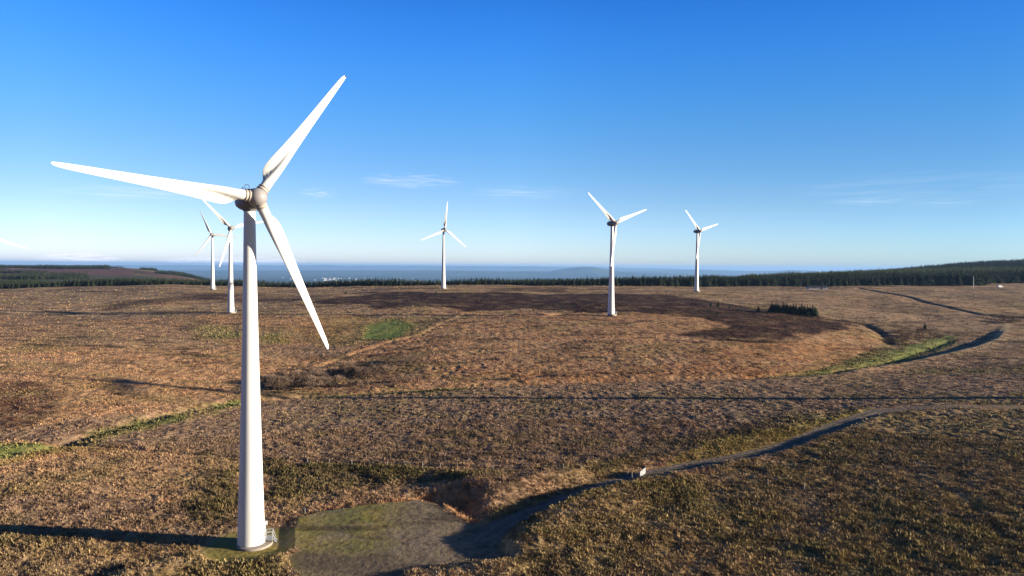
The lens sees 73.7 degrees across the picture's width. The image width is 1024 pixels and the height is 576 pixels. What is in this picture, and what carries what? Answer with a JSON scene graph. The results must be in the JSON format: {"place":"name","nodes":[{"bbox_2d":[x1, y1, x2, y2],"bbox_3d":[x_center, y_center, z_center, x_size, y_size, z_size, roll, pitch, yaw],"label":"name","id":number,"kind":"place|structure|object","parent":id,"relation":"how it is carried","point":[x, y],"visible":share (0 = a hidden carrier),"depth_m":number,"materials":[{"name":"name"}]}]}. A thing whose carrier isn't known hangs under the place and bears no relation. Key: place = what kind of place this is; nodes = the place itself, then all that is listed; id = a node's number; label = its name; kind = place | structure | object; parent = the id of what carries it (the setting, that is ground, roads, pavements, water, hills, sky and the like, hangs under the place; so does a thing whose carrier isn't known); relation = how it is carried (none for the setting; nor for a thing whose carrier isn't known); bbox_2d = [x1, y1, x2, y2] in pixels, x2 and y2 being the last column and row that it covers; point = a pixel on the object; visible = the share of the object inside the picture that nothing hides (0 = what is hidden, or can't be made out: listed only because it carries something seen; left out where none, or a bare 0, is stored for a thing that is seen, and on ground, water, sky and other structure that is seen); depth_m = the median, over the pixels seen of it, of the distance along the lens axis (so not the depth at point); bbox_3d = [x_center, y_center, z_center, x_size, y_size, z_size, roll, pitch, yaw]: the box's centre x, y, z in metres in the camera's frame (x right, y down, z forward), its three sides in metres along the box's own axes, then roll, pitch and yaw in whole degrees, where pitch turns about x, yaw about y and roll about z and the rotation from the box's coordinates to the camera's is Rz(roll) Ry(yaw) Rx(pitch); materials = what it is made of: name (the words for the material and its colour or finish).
{"place":"outdoors","nodes":[
{"label":"outdoors","id":0,"kind":"place"},
{"bbox_2d":[0,264,1023,575],"bbox_3d":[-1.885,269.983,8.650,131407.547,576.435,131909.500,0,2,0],"label":"ground","id":1,"kind":"structure","parent":0,"point":[392,536],"depth_m":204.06,"materials":[{"name":"brown plant"}]},
{"bbox_2d":[0,239,27,248],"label":"wind turbine","id":2,"kind":"object","parent":1,"relation":"on","point":[4,241],"visible":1,"depth_m":522.37,"materials":[{"name":"white metal"}]},
{"bbox_2d":[127,388,140,395],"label":"bare shrub","id":3,"kind":"object","parent":1,"relation":"on","point":[133,391],"visible":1,"depth_m":201.95,"materials":[{"name":"brown plant"}]},
{"bbox_2d":[51,76,345,551],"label":"wind turbine","id":4,"kind":"object","parent":1,"relation":"on","point":[252,532],"visible":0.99,"depth_m":96.62,"materials":[{"name":"white metal"}]},
{"bbox_2d":[195,211,238,289],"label":"wind turbine","id":5,"kind":"object","parent":1,"relation":"on","point":[212,235],"visible":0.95,"depth_m":623.64,"materials":[{"name":"white metal"}]},
{"bbox_2d":[203,200,262,312],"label":"wind turbine","id":6,"kind":"object","parent":1,"relation":"on","point":[230,308],"visible":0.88,"depth_m":401.45,"materials":[{"name":"white metal"}]},
{"bbox_2d":[261,373,284,382],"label":"bare shrub","id":7,"kind":"object","parent":1,"relation":"on","point":[263,378],"visible":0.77,"depth_m":226.33,"materials":[{"name":"brown plant"}]},
{"bbox_2d":[266,374,280,382],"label":"bare shrub","id":8,"kind":"object","parent":1,"relation":"on","point":[271,376],"visible":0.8,"depth_m":225.73,"materials":[{"name":"brown plant"}]},
{"bbox_2d":[267,377,287,388],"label":"bare shrub","id":9,"kind":"object","parent":1,"relation":"on","point":[272,385],"visible":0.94,"depth_m":220.55,"materials":[{"name":"brown plant"}]},
{"bbox_2d":[271,381,293,390],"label":"bare shrub","id":10,"kind":"object","parent":1,"relation":"on","point":[282,382],"visible":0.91,"depth_m":219.69,"materials":[{"name":"brown plant"}]},
{"bbox_2d":[275,379,290,388],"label":"bare shrub","id":11,"kind":"object","parent":1,"relation":"on","point":[277,384],"visible":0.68,"depth_m":219.85,"materials":[{"name":"brown plant"}]},
{"bbox_2d":[275,369,293,377],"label":"bare shrub","id":12,"kind":"object","parent":1,"relation":"on","point":[282,372],"visible":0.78,"depth_m":235.02,"materials":[{"name":"brown plant"}]},
{"bbox_2d":[279,374,295,380],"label":"bare shrub","id":13,"kind":"object","parent":1,"relation":"on","point":[286,377],"visible":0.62,"depth_m":228.01,"materials":[{"name":"brown plant"}]},
{"bbox_2d":[279,376,306,388],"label":"bare shrub","id":14,"kind":"object","parent":1,"relation":"on","point":[298,382],"visible":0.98,"depth_m":223.20,"materials":[{"name":"brown plant"}]},
{"bbox_2d":[293,369,316,376],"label":"bare shrub","id":15,"kind":"object","parent":1,"relation":"on","point":[305,373],"visible":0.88,"depth_m":234.74,"materials":[{"name":"brown plant"}]},
{"bbox_2d":[300,377,325,389],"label":"bare shrub","id":16,"kind":"object","parent":1,"relation":"on","point":[317,384],"visible":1,"depth_m":221.54,"materials":[{"name":"brown plant"}]},
{"bbox_2d":[310,375,326,385],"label":"bare shrub","id":17,"kind":"object","parent":1,"relation":"on","point":[318,380],"visible":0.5,"depth_m":225.73,"materials":[{"name":"brown plant"}]},
{"bbox_2d":[311,365,326,377],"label":"bare shrub","id":18,"kind":"object","parent":1,"relation":"on","point":[319,370],"visible":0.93,"depth_m":238.42,"materials":[{"name":"brown plant"}]},
{"bbox_2d":[314,369,329,376],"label":"bare shrub","id":19,"kind":"object","parent":1,"relation":"on","point":[321,374],"visible":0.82,"depth_m":236.63,"materials":[{"name":"brown plant"}]},
{"bbox_2d":[317,374,341,386],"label":"bare shrub","id":20,"kind":"object","parent":1,"relation":"on","point":[326,380],"visible":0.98,"depth_m":225.48,"materials":[{"name":"brown plant"}]},
{"bbox_2d":[329,367,342,374],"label":"bare shrub","id":21,"kind":"object","parent":1,"relation":"on","point":[341,370],"visible":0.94,"depth_m":242.14,"materials":[{"name":"brown plant"}]},
{"bbox_2d":[336,360,356,369],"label":"bare shrub","id":22,"kind":"object","parent":1,"relation":"on","point":[341,366],"visible":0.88,"depth_m":247.77,"materials":[{"name":"brown plant"}]},
{"bbox_2d":[344,362,358,372],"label":"bare shrub","id":23,"kind":"object","parent":1,"relation":"on","point":[352,364],"visible":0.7,"depth_m":244.29,"materials":[{"name":"brown plant"}]},
{"bbox_2d":[342,366,361,374],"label":"bare shrub","id":24,"kind":"object","parent":1,"relation":"on","point":[345,368],"visible":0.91,"depth_m":240.42,"materials":[{"name":"brown plant"}]},
{"bbox_2d":[345,378,358,386],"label":"bare shrub","id":25,"kind":"object","parent":1,"relation":"on","point":[350,382],"visible":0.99,"depth_m":225.56,"materials":[{"name":"brown plant"}]},
{"bbox_2d":[357,379,371,386],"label":"bare shrub","id":26,"kind":"object","parent":1,"relation":"on","point":[368,381],"visible":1,"depth_m":225.53,"materials":[{"name":"brown plant"}]},
{"bbox_2d":[354,365,374,373],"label":"bare shrub","id":27,"kind":"object","parent":1,"relation":"on","point":[370,369],"visible":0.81,"depth_m":239.22,"materials":[{"name":"brown plant"}]},
{"bbox_2d":[357,369,377,379],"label":"bare shrub","id":28,"kind":"object","parent":1,"relation":"on","point":[367,372],"visible":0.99,"depth_m":234.47,"materials":[{"name":"brown plant"}]},
{"bbox_2d":[367,362,382,371],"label":"bare shrub","id":29,"kind":"object","parent":1,"relation":"on","point":[376,364],"visible":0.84,"depth_m":245.32,"materials":[{"name":"brown plant"}]},
{"bbox_2d":[373,277,377,285],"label":"conifer tree","id":30,"kind":"object","parent":1,"relation":"on","point":[375,282],"visible":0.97,"depth_m":714.90,"materials":[{"name":"green plant"}]},
{"bbox_2d":[373,365,390,374],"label":"bare shrub","id":31,"kind":"object","parent":1,"relation":"on","point":[382,370],"visible":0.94,"depth_m":241.19,"materials":[{"name":"brown plant"}]},
{"bbox_2d":[382,361,398,368],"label":"bare shrub","id":32,"kind":"object","parent":1,"relation":"on","point":[392,363],"visible":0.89,"depth_m":246.90,"materials":[{"name":"brown plant"}]},
{"bbox_2d":[397,373,415,382],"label":"bare shrub","id":33,"kind":"object","parent":1,"relation":"on","point":[403,376],"visible":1,"depth_m":229.01,"materials":[{"name":"brown plant"}]},
{"bbox_2d":[402,354,420,364],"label":"bare shrub","id":34,"kind":"object","parent":1,"relation":"on","point":[406,359],"visible":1,"depth_m":253.49,"materials":[{"name":"brown plant"}]},
{"bbox_2d":[407,352,424,361],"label":"bare shrub","id":35,"kind":"object","parent":1,"relation":"on","point":[410,354],"visible":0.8,"depth_m":257.90,"materials":[{"name":"brown plant"}]},
{"bbox_2d":[421,202,465,288],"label":"wind turbine","id":36,"kind":"object","parent":1,"relation":"on","point":[443,284],"visible":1,"depth_m":575.93,"materials":[{"name":"white metal"}]},
{"bbox_2d":[0,304,1023,459],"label":"moor grass","id":37,"kind":"structure","parent":1,"relation":"on","point":[122,428],"depth_m":229.57,"materials":[{"name":"brown plant"}]},
{"bbox_2d":[0,258,1023,288],"bbox_3d":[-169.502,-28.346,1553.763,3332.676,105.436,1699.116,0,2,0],"label":"conifer forest","id":38,"kind":"object","parent":1,"relation":"on","point":[987,272],"visible":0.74,"depth_m":815.34,"materials":[{"name":"green plant"}]},
{"bbox_2d":[0,285,1023,334],"bbox_3d":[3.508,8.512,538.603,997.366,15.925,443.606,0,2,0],"label":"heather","id":39,"kind":"object","parent":1,"relation":"on","point":[386,291],"visible":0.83,"depth_m":491.62,"materials":[{"name":"brown plant"}]},
{"bbox_2d":[567,370,579,376],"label":"bare shrub","id":40,"kind":"object","parent":1,"relation":"on","point":[570,373],"visible":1,"depth_m":232.65,"materials":[{"name":"brown plant"}]},
{"bbox_2d":[588,193,645,315],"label":"wind turbine","id":41,"kind":"object","parent":1,"relation":"on","point":[612,223],"visible":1,"depth_m":369.93,"materials":[{"name":"white metal"}]},
{"bbox_2d":[639,467,645,477],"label":"field gate","id":42,"kind":"structure","parent":1,"relation":"on","point":[642,472],"depth_m":128.62,"materials":[{"name":"metal"}]},
{"bbox_2d":[686,211,717,291],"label":"wind turbine","id":43,"kind":"object","parent":1,"relation":"on","point":[696,281],"visible":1,"depth_m":565.58,"materials":[{"name":"white metal"}]},
{"bbox_2d":[722,277,729,286],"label":"conifer tree","id":44,"kind":"object","parent":1,"relation":"on","point":[725,283],"visible":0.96,"depth_m":715.34,"materials":[{"name":"green plant"}]},
{"bbox_2d":[763,277,769,285],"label":"conifer tree","id":45,"kind":"object","parent":1,"relation":"on","point":[766,282],"visible":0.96,"depth_m":721.71,"materials":[{"name":"green plant"}]},
{"bbox_2d":[773,302,781,312],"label":"conifer tree","id":46,"kind":"object","parent":1,"relation":"on","point":[776,308],"visible":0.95,"depth_m":403.63,"materials":[{"name":"green plant"}]},
{"bbox_2d":[792,305,799,313],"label":"conifer tree","id":47,"kind":"object","parent":1,"relation":"on","point":[796,311],"visible":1,"depth_m":399.09,"materials":[{"name":"green plant"}]},
{"bbox_2d":[798,306,804,314],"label":"conifer tree","id":48,"kind":"object","parent":1,"relation":"on","point":[801,310],"visible":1,"depth_m":398.97,"materials":[{"name":"green plant"}]},
{"bbox_2d":[806,285,827,289],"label":"farm shed","id":49,"kind":"structure","parent":1,"relation":"on","point":[817,287],"depth_m":628.38,"materials":[{"name":"grey metal"}]},
{"bbox_2d":[897,276,902,284],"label":"conifer tree","id":50,"kind":"object","parent":1,"relation":"on","point":[899,282],"visible":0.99,"depth_m":747.79,"materials":[{"name":"green plant"}]},
{"bbox_2d":[904,277,909,285],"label":"conifer tree","id":51,"kind":"object","parent":1,"relation":"on","point":[906,282],"visible":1,"depth_m":748.86,"materials":[{"name":"green plant"}]},
{"bbox_2d":[919,277,925,285],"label":"conifer tree","id":52,"kind":"object","parent":1,"relation":"on","point":[921,283],"visible":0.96,"depth_m":747.51,"materials":[{"name":"green plant"}]},
{"bbox_2d":[924,275,931,285],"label":"conifer tree","id":53,"kind":"object","parent":1,"relation":"on","point":[928,280],"visible":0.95,"depth_m":746.91,"materials":[{"name":"green plant"}]},
{"bbox_2d":[935,274,940,285],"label":"conifer tree","id":54,"kind":"object","parent":1,"relation":"on","point":[937,281],"visible":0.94,"depth_m":749.94,"materials":[{"name":"green plant"}]},
{"bbox_2d":[941,276,949,285],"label":"conifer tree","id":55,"kind":"object","parent":1,"relation":"on","point":[944,281],"visible":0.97,"depth_m":746.98,"materials":[{"name":"green plant"}]},
{"bbox_2d":[947,271,955,285],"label":"conifer tree","id":56,"kind":"object","parent":1,"relation":"on","point":[951,278],"visible":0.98,"depth_m":746.84,"materials":[{"name":"green plant"}]},
{"bbox_2d":[956,275,962,285],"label":"conifer tree","id":57,"kind":"object","parent":1,"relation":"on","point":[959,282],"visible":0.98,"depth_m":745.54,"materials":[{"name":"green plant"}]},
{"bbox_2d":[962,273,968,284],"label":"conifer tree","id":58,"kind":"object","parent":1,"relation":"on","point":[965,280],"visible":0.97,"depth_m":747.91,"materials":[{"name":"green plant"}]},
{"bbox_2d":[966,272,970,285],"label":"conifer tree","id":59,"kind":"object","parent":1,"relation":"on","point":[969,281],"visible":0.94,"depth_m":746.51,"materials":[{"name":"green plant"}]},
{"bbox_2d":[0,0,1023,271],"label":"sky","id":60,"kind":"structure","parent":0,"point":[815,135],"materials":[{"name":"blue"}]}
]}

